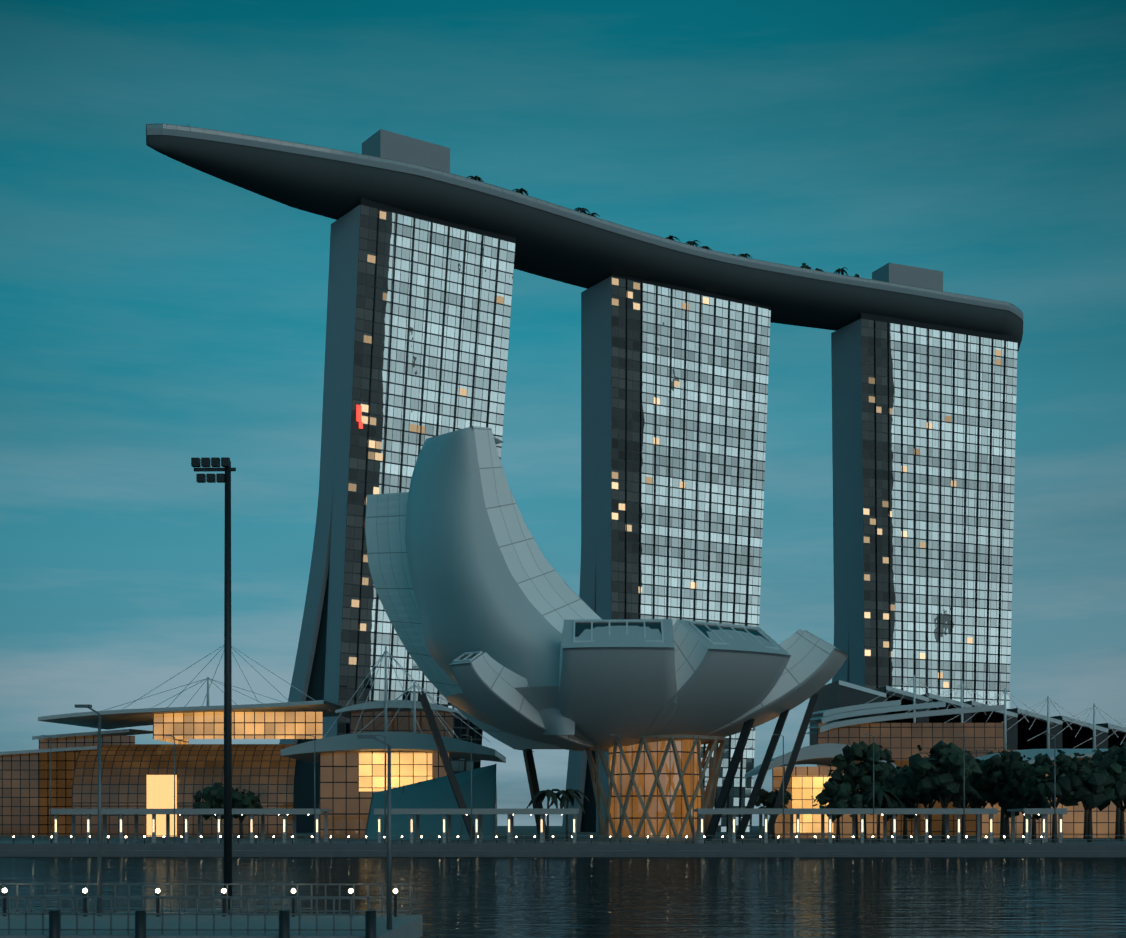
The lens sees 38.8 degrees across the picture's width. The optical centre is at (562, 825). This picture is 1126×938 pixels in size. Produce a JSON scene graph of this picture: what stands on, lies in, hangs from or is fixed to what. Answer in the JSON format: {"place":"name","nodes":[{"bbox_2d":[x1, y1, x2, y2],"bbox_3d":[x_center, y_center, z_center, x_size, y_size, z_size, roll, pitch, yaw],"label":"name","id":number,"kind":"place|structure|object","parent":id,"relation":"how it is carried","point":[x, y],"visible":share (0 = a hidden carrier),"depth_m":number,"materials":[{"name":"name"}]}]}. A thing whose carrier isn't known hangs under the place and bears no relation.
{"place":"outdoors","nodes":[
{"label":"outdoors","id":0,"kind":"place"},
{"bbox_2d":[0,645,343,836],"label":"building","id":1,"kind":"structure","parent":0,"point":[136,776],"depth_m":345.27,"materials":[{"name":"orange glass"}]},
{"bbox_2d":[281,646,505,837],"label":"pavilion","id":2,"kind":"structure","parent":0,"point":[351,772],"depth_m":302.83,"materials":[{"name":"grey"}]},
{"bbox_2d":[0,857,1125,937],"bbox_3d":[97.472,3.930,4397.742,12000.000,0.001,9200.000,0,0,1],"label":"water","id":3,"kind":"structure","parent":0,"point":[768,897],"depth_m":95.35,"materials":[{"name":"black liquid"}]},
{"bbox_2d":[0,883,421,937],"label":"railing","id":4,"kind":"object","parent":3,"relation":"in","point":[142,923],"visible":0.98,"depth_m":49.42,"materials":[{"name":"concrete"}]},
{"bbox_2d":[2,888,397,916],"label":"lamps","id":5,"kind":"object","parent":4,"relation":"on","point":[293,890],"visible":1,"depth_m":55.89,"materials":[{"name":"grey metal"}]},
{"bbox_2d":[191,457,235,912],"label":"floodlight masts","id":6,"kind":"object","parent":4,"relation":"on","point":[225,478],"visible":0.9,"depth_m":61.02,"materials":[{"name":"grey metal"}]},
{"bbox_2d":[75,704,391,929],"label":"street lamps","id":7,"kind":"object","parent":4,"relation":"on","point":[389,881],"visible":1,"depth_m":48.95,"materials":[{"name":"silver metal"}]},
{"bbox_2d":[0,835,1125,856],"bbox_3d":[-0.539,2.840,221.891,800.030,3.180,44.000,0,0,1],"label":"quay wall","id":8,"kind":"structure","parent":0,"point":[430,848],"depth_m":203.28,"materials":[{"name":"grey concrete"}]},
{"bbox_2d":[13,836,1041,843],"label":"promenade edge lights","id":9,"kind":"object","parent":8,"relation":"on","point":[535,840],"visible":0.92,"depth_m":204.55,"materials":[{"name":"grey metal"}]},
{"bbox_2d":[41,734,1055,843],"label":"street lamps","id":10,"kind":"object","parent":8,"relation":"on","point":[620,789],"visible":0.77,"depth_m":206.62,"materials":[{"name":"silver metal"}]},
{"bbox_2d":[49,808,1066,842],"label":"promenade pavilions","id":11,"kind":"object","parent":8,"relation":"on","point":[1028,812],"visible":0.79,"depth_m":215.28,"materials":[{"name":"grey paint"}]},
{"bbox_2d":[526,778,982,840],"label":"palm trees","id":12,"kind":"object","parent":8,"relation":"on","point":[568,795],"visible":0.6,"depth_m":235.38,"materials":[{"name":"green plant"}]},
{"bbox_2d":[0,826,1125,840],"bbox_3d":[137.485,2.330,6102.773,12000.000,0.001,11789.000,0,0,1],"label":"ground","id":13,"kind":"structure","parent":0,"point":[530,830],"depth_m":312.35,"materials":[{"name":"grey concrete"}]},
{"bbox_2d":[279,197,515,832],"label":"tower","id":14,"kind":"structure","parent":13,"relation":"on","point":[417,328],"depth_m":503.22,"materials":[{"name":"grey glass"}]},
{"bbox_2d":[356,405,362,428],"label":"sign","id":15,"kind":"object","parent":14,"relation":"attached to","point":[359,413],"visible":1,"depth_m":493.13,"materials":[{"name":"red"}]},
{"bbox_2d":[364,764,497,838],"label":"glass pavilion","id":16,"kind":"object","parent":13,"relation":"on","point":[436,793],"visible":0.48,"depth_m":266.46,"materials":[{"name":"teal glass"}]},
{"bbox_2d":[419,693,818,840],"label":"columns","id":17,"kind":"structure","parent":13,"relation":"on","point":[723,794],"depth_m":248.12,"materials":[{"name":"grey metal"}]},
{"bbox_2d":[365,426,847,751],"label":"lotus-shaped museum","id":18,"kind":"structure","parent":17,"relation":"on","point":[508,635],"depth_m":234.61,"materials":[{"name":"grey metal"}]},
{"bbox_2d":[609,740,700,840],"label":"lobby glass","id":19,"kind":"object","parent":13,"relation":"on","point":[644,778],"visible":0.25,"depth_m":244.16,"materials":[{"name":"orange"}]},
{"bbox_2d":[586,735,726,840],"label":"lattice frame","id":20,"kind":"object","parent":13,"relation":"on","point":[708,795],"visible":0.73,"depth_m":243.16,"materials":[{"name":"beige metal"}]},
{"bbox_2d":[193,740,1125,841],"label":"trees","id":21,"kind":"object","parent":13,"relation":"on","point":[1006,780],"visible":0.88,"depth_m":235.45,"materials":[{"name":"green plant"}]},
{"bbox_2d":[562,273,770,831],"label":"tower","id":22,"kind":"structure","parent":13,"relation":"on","point":[674,388],"depth_m":571.68,"materials":[{"name":"grey glass"}]},
{"bbox_2d":[831,312,1017,709],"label":"tower","id":23,"kind":"structure","parent":13,"relation":"on","point":[923,434],"depth_m":615.89,"materials":[{"name":"grey glass"}]},
{"bbox_2d":[146,124,1022,350],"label":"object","id":24,"kind":"structure","parent":23,"relation":"on","point":[566,245],"depth_m":534.34,"materials":[{"name":"grey metal"}]},
{"bbox_2d":[184,125,942,290],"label":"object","id":25,"kind":"structure","parent":0,"point":[381,143],"depth_m":512.11,"materials":[{"name":"grey"}]},
{"bbox_2d":[467,175,861,276],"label":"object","id":26,"kind":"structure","parent":0,"point":[670,237],"depth_m":574.71,"materials":[{"name":"green"}]},
{"bbox_2d":[745,743,1125,837],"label":"building","id":27,"kind":"structure","parent":0,"point":[805,784],"depth_m":304.89,"materials":[{"name":"orange"}]},
{"bbox_2d":[806,700,1091,834],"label":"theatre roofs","id":28,"kind":"structure","parent":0,"point":[900,741],"depth_m":384.90,"materials":[{"name":"grey"}]},
{"bbox_2d":[810,675,1125,749],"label":"convention canopies","id":29,"kind":"object","parent":28,"relation":"on","point":[1024,729],"visible":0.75,"depth_m":426.10,"materials":[{"name":"grey metal"}]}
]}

